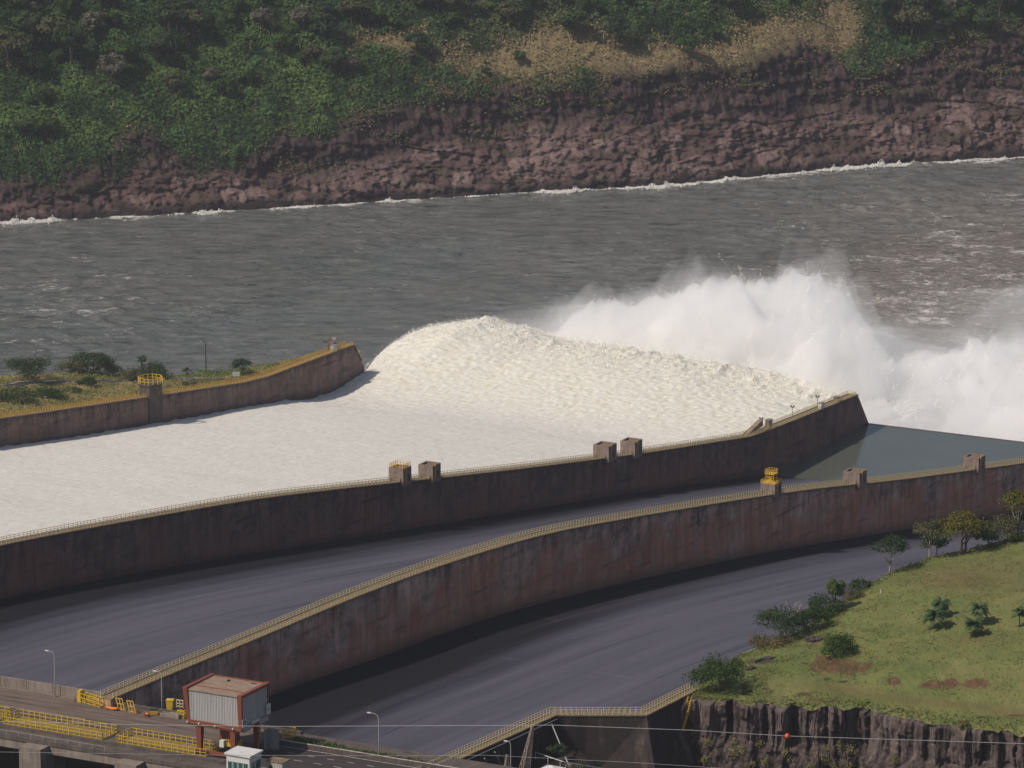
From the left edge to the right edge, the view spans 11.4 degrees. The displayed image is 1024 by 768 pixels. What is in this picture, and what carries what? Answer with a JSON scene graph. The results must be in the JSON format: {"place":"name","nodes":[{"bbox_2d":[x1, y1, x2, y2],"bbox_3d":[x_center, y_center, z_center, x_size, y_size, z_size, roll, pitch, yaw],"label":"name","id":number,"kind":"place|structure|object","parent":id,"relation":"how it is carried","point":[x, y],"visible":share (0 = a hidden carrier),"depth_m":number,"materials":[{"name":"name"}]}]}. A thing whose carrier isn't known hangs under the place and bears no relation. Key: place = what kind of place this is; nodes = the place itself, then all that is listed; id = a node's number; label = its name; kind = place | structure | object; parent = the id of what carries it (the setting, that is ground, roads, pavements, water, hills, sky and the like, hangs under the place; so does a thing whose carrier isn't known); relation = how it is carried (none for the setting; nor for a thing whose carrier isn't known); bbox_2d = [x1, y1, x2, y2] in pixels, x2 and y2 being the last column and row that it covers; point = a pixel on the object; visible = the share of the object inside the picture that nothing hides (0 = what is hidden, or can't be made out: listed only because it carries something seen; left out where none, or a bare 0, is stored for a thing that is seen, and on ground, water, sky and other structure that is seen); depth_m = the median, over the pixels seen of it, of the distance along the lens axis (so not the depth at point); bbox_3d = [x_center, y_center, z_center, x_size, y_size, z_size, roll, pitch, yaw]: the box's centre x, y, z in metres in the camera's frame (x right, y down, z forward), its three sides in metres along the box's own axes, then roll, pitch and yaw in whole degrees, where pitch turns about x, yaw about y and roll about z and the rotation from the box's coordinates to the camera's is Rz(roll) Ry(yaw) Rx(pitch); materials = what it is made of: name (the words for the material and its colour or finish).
{"place":"outdoors","nodes":[
{"label":"outdoors","id":0,"kind":"place"},
{"bbox_2d":[0,749,99,767],"bbox_3d":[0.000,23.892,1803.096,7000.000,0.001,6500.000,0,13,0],"label":"ground","id":1,"kind":"structure","parent":0,"point":[9,758],"depth_m":1448.44,"materials":[{"name":"concrete"}]},
{"bbox_2d":[0,376,251,386],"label":"road","id":2,"kind":"structure","parent":0,"point":[50,382],"depth_m":1668.61,"materials":[{"name":"soil"}]},
{"bbox_2d":[0,688,279,745],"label":"road","id":3,"kind":"structure","parent":0,"point":[43,702],"depth_m":1064.53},
{"bbox_2d":[77,689,103,707],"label":"lattice scaffold","id":4,"kind":"object","parent":3,"relation":"on","point":[81,695],"visible":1,"depth_m":1071.84,"materials":[{"name":"yellow metal"}]},
{"bbox_2d":[0,350,326,415],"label":"terrain","id":5,"kind":"structure","parent":0,"point":[245,371],"depth_m":1671.13,"materials":[{"name":"green plant"}]},
{"bbox_2d":[0,385,36,403],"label":"leafy bush","id":6,"kind":"object","parent":5,"relation":"on","point":[5,395],"visible":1,"depth_m":1613.82,"materials":[{"name":"green plant"}]},
{"bbox_2d":[0,354,51,378],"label":"umbrella tree","id":7,"kind":"object","parent":5,"relation":"on","point":[26,368],"visible":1,"depth_m":1657.17,"materials":[{"name":"green plant"}]},
{"bbox_2d":[26,382,70,399],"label":"leafy bush","id":8,"kind":"object","parent":5,"relation":"on","point":[49,393],"visible":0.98,"depth_m":1624.88,"materials":[{"name":"green plant"}]},
{"bbox_2d":[51,360,90,371],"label":"umbrella tree","id":9,"kind":"object","parent":5,"relation":"on","point":[72,365],"visible":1,"depth_m":1686.42,"materials":[{"name":"green plant"}]},
{"bbox_2d":[68,351,116,371],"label":"umbrella tree","id":10,"kind":"object","parent":5,"relation":"on","point":[87,356],"visible":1,"depth_m":1686.96,"materials":[{"name":"green plant"}]},
{"bbox_2d":[134,360,173,379],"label":"scrub bush","id":11,"kind":"object","parent":5,"relation":"on","point":[155,369],"visible":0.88,"depth_m":1693.19,"materials":[{"name":"green plant"}]},
{"bbox_2d":[0,343,363,446],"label":"guide wall","id":12,"kind":"structure","parent":5,"relation":"on","point":[322,375],"depth_m":1668.06,"materials":[{"name":"concrete"}]},
{"bbox_2d":[0,394,145,417],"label":"railing","id":13,"kind":"object","parent":12,"relation":"on","point":[48,409],"visible":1,"depth_m":1600.13,"materials":[{"name":"metal"}]},
{"bbox_2d":[138,374,162,423],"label":"wall pillar","id":14,"kind":"structure","parent":12,"relation":"attached to","point":[151,389],"depth_m":1644.25,"materials":[{"name":"concrete"}]},
{"bbox_2d":[0,341,344,415],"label":"railing","id":15,"kind":"object","parent":12,"relation":"on","point":[189,386],"visible":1,"depth_m":1674.37,"materials":[{"name":"metal"}]},
{"bbox_2d":[162,342,352,394],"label":"railing","id":16,"kind":"object","parent":12,"relation":"on","point":[239,381],"visible":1,"depth_m":1705.30,"materials":[{"name":"metal"}]},
{"bbox_2d":[219,742,421,767],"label":"road","id":17,"kind":"structure","parent":0,"point":[324,761],"depth_m":1033.46,"materials":[{"name":"grey asphalt"}]},
{"bbox_2d":[182,673,278,756],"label":"gantry crane","id":18,"kind":"object","parent":17,"relation":"on","point":[233,708],"visible":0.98,"depth_m":1034.68,"materials":[{"name":"metal"}]},
{"bbox_2d":[224,746,262,767],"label":"guard hut","id":19,"kind":"object","parent":17,"relation":"on","point":[240,757],"visible":1,"depth_m":1020.64,"materials":[{"name":"white paint"}]},
{"bbox_2d":[211,734,515,767],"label":"ground","id":20,"kind":"structure","parent":0,"point":[458,763],"depth_m":1037.58,"materials":[{"name":"concrete"}]},
{"bbox_2d":[266,756,290,767],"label":"storage booth","id":21,"kind":"object","parent":20,"relation":"on","point":[276,762],"visible":1,"depth_m":1023.26,"materials":[{"name":"concrete"}]},
{"bbox_2d":[292,736,422,761],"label":"grass","id":22,"kind":"structure","parent":20,"relation":"on","point":[320,743],"depth_m":1041.18,"materials":[{"name":"green plant"}]},
{"bbox_2d":[279,740,450,767],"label":"kerb wall","id":23,"kind":"structure","parent":20,"relation":"on","point":[351,753],"depth_m":1035.39,"materials":[{"name":"concrete"}]},
{"bbox_2d":[22,752,711,767],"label":"overhead cable","id":24,"kind":"object","parent":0,"point":[345,755],"visible":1,"depth_m":971.75,"materials":[{"name":"black metal"}]},
{"bbox_2d":[0,475,832,692],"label":"chute floor","id":25,"kind":"structure","parent":0,"point":[98,635],"depth_m":1247.75,"materials":[{"name":"concrete"}]},
{"bbox_2d":[0,394,867,599],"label":"guide wall","id":26,"kind":"structure","parent":25,"relation":"on","point":[146,543],"depth_m":1392.56,"materials":[{"name":"concrete"}]},
{"bbox_2d":[389,460,410,486],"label":"wall block","id":27,"kind":"structure","parent":26,"relation":"attached to","point":[402,472],"depth_m":1403.93,"materials":[{"name":"concrete"}]},
{"bbox_2d":[0,391,847,540],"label":"railing","id":28,"kind":"object","parent":26,"relation":"on","point":[510,465],"visible":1,"depth_m":1391.75,"materials":[{"name":"metal"}]},
{"bbox_2d":[0,392,855,544],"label":"railing","id":29,"kind":"object","parent":26,"relation":"on","point":[529,465],"visible":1,"depth_m":1399.92,"materials":[{"name":"metal"}]},
{"bbox_2d":[418,461,440,483],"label":"wall block","id":30,"kind":"structure","parent":26,"relation":"attached to","point":[431,469],"depth_m":1419.04,"materials":[{"name":"concrete"}]},
{"bbox_2d":[593,441,616,462],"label":"wall block","id":31,"kind":"structure","parent":26,"relation":"attached to","point":[607,449],"depth_m":1515.49,"materials":[{"name":"concrete"}]},
{"bbox_2d":[620,437,641,458],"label":"wall block","id":32,"kind":"structure","parent":26,"relation":"attached to","point":[633,445],"depth_m":1531.17,"materials":[{"name":"concrete"}]},
{"bbox_2d":[97,460,1023,767],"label":"guide wall","id":33,"kind":"structure","parent":25,"relation":"on","point":[443,598],"depth_m":1250.69,"materials":[{"name":"concrete"}]},
{"bbox_2d":[0,705,286,767],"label":"dam bridge","id":34,"kind":"structure","parent":33,"relation":"on","point":[57,753],"depth_m":1046.88,"materials":[{"name":"concrete"}]},
{"bbox_2d":[0,676,104,701],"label":"parapet","id":35,"kind":"structure","parent":34,"relation":"on","point":[36,686],"depth_m":1079.21,"materials":[{"name":"concrete"}]},
{"bbox_2d":[2,709,117,739],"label":"slot railing","id":36,"kind":"object","parent":34,"relation":"on","point":[71,729],"visible":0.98,"depth_m":1055.17,"materials":[{"name":"yellow metal"}]},
{"bbox_2d":[116,727,220,756],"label":"slot railing","id":37,"kind":"object","parent":34,"relation":"on","point":[162,744],"visible":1,"depth_m":1043.76,"materials":[{"name":"yellow metal"}]},
{"bbox_2d":[116,702,302,734],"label":"wall","id":38,"kind":"structure","parent":34,"relation":"on","point":[299,732],"depth_m":1065.48,"materials":[{"name":"concrete"}]},
{"bbox_2d":[100,457,1023,695],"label":"railing","id":39,"kind":"object","parent":33,"relation":"on","point":[706,499],"visible":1,"depth_m":1208.57,"materials":[{"name":"metal"}]},
{"bbox_2d":[112,459,1023,696],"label":"railing","id":40,"kind":"object","parent":33,"relation":"on","point":[751,495],"visible":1,"depth_m":1218.39,"materials":[{"name":"metal"}]},
{"bbox_2d":[761,480,781,498],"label":"wall block","id":41,"kind":"structure","parent":33,"relation":"attached to","point":[776,491],"depth_m":1355.99,"materials":[{"name":"concrete"}]},
{"bbox_2d":[843,467,866,489],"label":"wall block","id":42,"kind":"structure","parent":33,"relation":"attached to","point":[858,475],"depth_m":1404.86,"materials":[{"name":"concrete"}]},
{"bbox_2d":[963,453,984,474],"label":"wall block","id":43,"kind":"structure","parent":33,"relation":"attached to","point":[976,462],"depth_m":1480.74,"materials":[{"name":"concrete"}]},
{"bbox_2d":[0,315,872,540],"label":"torrent","id":44,"kind":"structure","parent":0,"point":[452,403],"depth_m":1677.79,"materials":[{"name":"white liquid"}]},
{"bbox_2d":[365,316,966,425],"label":"foam clots","id":45,"kind":"object","parent":44,"relation":"on","point":[461,322],"visible":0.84,"depth_m":1768.80,"materials":[{"name":"white liquid"}]},
{"bbox_2d":[0,158,1023,441],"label":"water","id":46,"kind":"structure","parent":0,"point":[926,258],"depth_m":2031.55,"materials":[{"name":"grey liquid"}]},
{"bbox_2d":[0,156,1023,225],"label":"surf","id":47,"kind":"structure","parent":46,"relation":"on","point":[32,220],"depth_m":2211.19,"materials":[{"name":"white liquid"}]},
{"bbox_2d":[0,0,1023,221],"bbox_3d":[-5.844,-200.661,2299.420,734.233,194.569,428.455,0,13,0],"label":"hills","id":48,"kind":"structure","parent":0,"point":[748,131],"depth_m":2231.96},
{"bbox_2d":[0,29,29,68],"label":"broadleaf tree","id":49,"kind":"object","parent":48,"relation":"on","point":[13,38],"visible":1,"depth_m":2184.53,"materials":[{"name":"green plant"}]},
{"bbox_2d":[9,9,44,48],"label":"broadleaf tree","id":50,"kind":"object","parent":48,"relation":"on","point":[22,21],"visible":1,"depth_m":2199.76,"materials":[{"name":"green plant"}]},
{"bbox_2d":[25,15,63,52],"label":"broadleaf tree","id":51,"kind":"object","parent":48,"relation":"on","point":[49,24],"visible":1,"depth_m":2196.50,"materials":[{"name":"green plant"}]},
{"bbox_2d":[32,115,61,137],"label":"broadleaf tree","id":52,"kind":"object","parent":48,"relation":"on","point":[46,121],"visible":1,"depth_m":2165.36,"materials":[{"name":"green plant"}]},
{"bbox_2d":[51,22,86,68],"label":"broadleaf tree","id":53,"kind":"object","parent":48,"relation":"on","point":[68,35],"visible":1,"depth_m":2193.13,"materials":[{"name":"green plant"}]},
{"bbox_2d":[78,11,109,41],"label":"broadleaf tree","id":54,"kind":"object","parent":48,"relation":"on","point":[92,21],"visible":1,"depth_m":2205.55,"materials":[{"name":"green plant"}]},
{"bbox_2d":[97,51,128,83],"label":"broadleaf tree","id":55,"kind":"object","parent":48,"relation":"on","point":[118,62],"visible":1,"depth_m":2185.80,"materials":[{"name":"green plant"}]},
{"bbox_2d":[141,35,171,63],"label":"forest tree","id":56,"kind":"object","parent":48,"relation":"on","point":[155,42],"visible":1,"depth_m":2201.30,"materials":[{"name":"green plant"}]},
{"bbox_2d":[159,26,181,54],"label":"forest tree","id":57,"kind":"object","parent":48,"relation":"on","point":[170,33],"visible":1,"depth_m":2206.42,"materials":[{"name":"green plant"}]},
{"bbox_2d":[154,2,188,27],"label":"broadleaf tree","id":58,"kind":"object","parent":48,"relation":"on","point":[171,11],"visible":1,"depth_m":2211.24,"materials":[{"name":"green plant"}]},
{"bbox_2d":[160,73,185,98],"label":"forest tree","id":59,"kind":"object","parent":48,"relation":"on","point":[171,79],"visible":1,"depth_m":2190.20,"materials":[{"name":"green plant"}]},
{"bbox_2d":[175,9,207,43],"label":"broadleaf tree","id":60,"kind":"object","parent":48,"relation":"on","point":[196,15],"visible":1,"depth_m":2215.60,"materials":[{"name":"green plant"}]},
{"bbox_2d":[251,7,273,31],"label":"broadleaf tree","id":61,"kind":"object","parent":48,"relation":"on","point":[260,15],"visible":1,"depth_m":2227.32,"materials":[{"name":"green plant"}]},
{"bbox_2d":[271,32,299,50],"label":"forest tree","id":62,"kind":"object","parent":48,"relation":"on","point":[281,37],"visible":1,"depth_m":2219.89,"materials":[{"name":"green plant"}]},
{"bbox_2d":[288,4,317,29],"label":"broadleaf tree","id":63,"kind":"object","parent":48,"relation":"on","point":[299,14],"visible":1,"depth_m":2227.95,"materials":[{"name":"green plant"}]},
{"bbox_2d":[308,13,336,47],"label":"broadleaf tree","id":64,"kind":"object","parent":48,"relation":"on","point":[325,23],"visible":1,"depth_m":2222.51,"materials":[{"name":"green plant"}]},
{"bbox_2d":[319,47,344,73],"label":"broadleaf tree","id":65,"kind":"object","parent":48,"relation":"on","point":[332,56],"visible":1,"depth_m":2212.01,"materials":[{"name":"green plant"}]},
{"bbox_2d":[335,0,364,16],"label":"forest tree","id":66,"kind":"object","parent":48,"relation":"on","point":[349,5],"visible":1,"depth_m":2232.96,"materials":[{"name":"green plant"}]},
{"bbox_2d":[402,29,430,58],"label":"forest tree","id":67,"kind":"object","parent":48,"relation":"on","point":[416,37],"visible":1,"depth_m":2225.42,"materials":[{"name":"green plant"}]},
{"bbox_2d":[494,2,523,28],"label":"forest tree","id":68,"kind":"object","parent":48,"relation":"on","point":[504,9],"visible":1,"depth_m":2248.68,"materials":[{"name":"green plant"}]},
{"bbox_2d":[0,0,1023,196],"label":"undergrowth","id":69,"kind":"object","parent":48,"relation":"on","point":[148,74],"visible":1,"depth_m":2218.34,"materials":[{"name":"green plant"}]},
{"bbox_2d":[557,9,589,41],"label":"broadleaf tree","id":70,"kind":"object","parent":48,"relation":"on","point":[570,17],"visible":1,"depth_m":2245.92,"materials":[{"name":"green plant"}]},
{"bbox_2d":[603,13,630,48],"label":"broadleaf tree","id":71,"kind":"object","parent":48,"relation":"on","point":[615,22],"visible":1,"depth_m":2244.35,"materials":[{"name":"green plant"}]},
{"bbox_2d":[675,34,699,55],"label":"broadleaf tree","id":72,"kind":"object","parent":48,"relation":"on","point":[690,42],"visible":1,"depth_m":2254.49,"materials":[{"name":"green plant"}]},
{"bbox_2d":[867,0,900,37],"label":"broadleaf tree","id":73,"kind":"object","parent":48,"relation":"on","point":[890,8],"visible":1,"depth_m":2298.61,"materials":[{"name":"green plant"}]},
{"bbox_2d":[893,4,932,36],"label":"broadleaf tree","id":74,"kind":"object","parent":48,"relation":"on","point":[913,14],"visible":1,"depth_m":2295.90,"materials":[{"name":"green plant"}]},
{"bbox_2d":[971,11,995,32],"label":"forest tree","id":75,"kind":"object","parent":48,"relation":"on","point":[986,18],"visible":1,"depth_m":2305.26,"materials":[{"name":"green plant"}]},
{"bbox_2d":[0,721,1023,743],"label":"overhead cable","id":76,"kind":"object","parent":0,"point":[520,725],"visible":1,"depth_m":980.86,"materials":[{"name":"grey metal"}]},
{"bbox_2d":[516,748,598,767],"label":"ground","id":77,"kind":"structure","parent":0,"point":[575,754],"depth_m":1061.89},
{"bbox_2d":[519,726,533,767],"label":"lattice tower","id":78,"kind":"structure","parent":77,"relation":"on","point":[529,744],"depth_m":1044.69,"materials":[{"name":"metal"}]},
{"bbox_2d":[453,688,697,767],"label":"retaining wall","id":79,"kind":"structure","parent":77,"relation":"on","point":[602,743],"depth_m":1067.63,"materials":[{"name":"concrete"}]},
{"bbox_2d":[416,682,689,767],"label":"walkway railing","id":80,"kind":"object","parent":79,"relation":"on","point":[560,712],"visible":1,"depth_m":1067.14,"materials":[{"name":"metal"}]},
{"bbox_2d":[428,684,697,767],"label":"walkway railing","id":81,"kind":"object","parent":79,"relation":"on","point":[574,714],"visible":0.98,"depth_m":1066.40,"materials":[{"name":"metal"}]},
{"bbox_2d":[104,512,1023,764],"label":"chute floor","id":82,"kind":"structure","parent":0,"point":[638,644],"depth_m":1182.35,"materials":[{"name":"concrete"}]},
{"bbox_2d":[547,259,1023,438],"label":"spray drops","id":83,"kind":"object","parent":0,"point":[874,356],"visible":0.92,"depth_m":1820.45,"materials":[{"name":"white liquid"}]},
{"bbox_2d":[666,538,1023,736],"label":"terrain","id":84,"kind":"structure","parent":0,"point":[904,696],"depth_m":1092.22,"materials":[{"name":"green plant"}]},
{"bbox_2d":[682,650,748,689],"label":"leafy bush","id":85,"kind":"object","parent":84,"relation":"on","point":[716,669],"visible":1,"depth_m":1079.90,"materials":[{"name":"green plant"}]},
{"bbox_2d":[743,631,798,650],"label":"dry grass clump","id":86,"kind":"object","parent":84,"relation":"on","point":[781,641],"visible":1,"depth_m":1110.17,"materials":[{"name":"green plant"}]},
{"bbox_2d":[753,604,814,638],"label":"spreading bush","id":87,"kind":"object","parent":84,"relation":"on","point":[783,622],"visible":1,"depth_m":1114.10,"materials":[{"name":"green plant"}]},
{"bbox_2d":[798,603,831,630],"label":"tree","id":88,"kind":"object","parent":84,"relation":"on","point":[815,614],"visible":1,"depth_m":1117.14,"materials":[{"name":"green plant"}]},
{"bbox_2d":[807,592,849,614],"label":"dark bush","id":89,"kind":"object","parent":84,"relation":"on","point":[821,599],"visible":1,"depth_m":1126.89,"materials":[{"name":"green plant"}]},
{"bbox_2d":[826,578,846,610],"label":"tree","id":90,"kind":"object","parent":84,"relation":"on","point":[833,586],"visible":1,"depth_m":1128.07,"materials":[{"name":"green plant"}]},
{"bbox_2d":[819,630,856,657],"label":"round bush","id":91,"kind":"object","parent":84,"relation":"on","point":[838,642],"visible":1,"depth_m":1095.80,"materials":[{"name":"green plant"}]},
{"bbox_2d":[867,533,910,572],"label":"thin tree","id":92,"kind":"object","parent":84,"relation":"on","point":[898,543],"visible":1,"depth_m":1147.74,"materials":[{"name":"green plant"}]},
{"bbox_2d":[912,518,944,556],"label":"thin tree","id":93,"kind":"object","parent":84,"relation":"on","point":[927,529],"visible":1,"depth_m":1152.67,"materials":[{"name":"green plant"}]},
{"bbox_2d":[922,606,947,629],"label":"palm tree","id":94,"kind":"object","parent":84,"relation":"on","point":[933,613],"visible":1,"depth_m":1101.62,"materials":[{"name":"green plant"}]},
{"bbox_2d":[937,505,990,554],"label":"autumn tree","id":95,"kind":"object","parent":84,"relation":"on","point":[970,524],"visible":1,"depth_m":1152.57,"materials":[{"name":"green plant"}]},
{"bbox_2d":[969,521,1001,544],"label":"dark bush","id":96,"kind":"object","parent":84,"relation":"on","point":[985,536],"visible":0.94,"depth_m":1156.52,"materials":[{"name":"green plant"}]},
{"bbox_2d":[983,513,1023,540],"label":"dark bush","id":97,"kind":"object","parent":84,"relation":"on","point":[1009,524],"visible":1,"depth_m":1157.77,"materials":[{"name":"green plant"}]},
{"bbox_2d":[995,488,1023,532],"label":"autumn tree","id":98,"kind":"object","parent":84,"relation":"on","point":[1016,498],"visible":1,"depth_m":1158.24,"materials":[{"name":"green plant"}]},
{"bbox_2d":[680,698,1023,767],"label":"rock face","id":99,"kind":"object","parent":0,"point":[878,749],"visible":0.97,"depth_m":1072.83},
{"bbox_2d":[690,721,898,767],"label":"straw tufts","id":100,"kind":"object","parent":99,"relation":"on","point":[782,752],"visible":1,"depth_m":1073.20,"materials":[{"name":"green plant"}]},
{"bbox_2d":[777,424,1023,482],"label":"water","id":101,"kind":"structure","parent":0,"point":[877,450],"depth_m":1647.58,"materials":[{"name":"liquid"}]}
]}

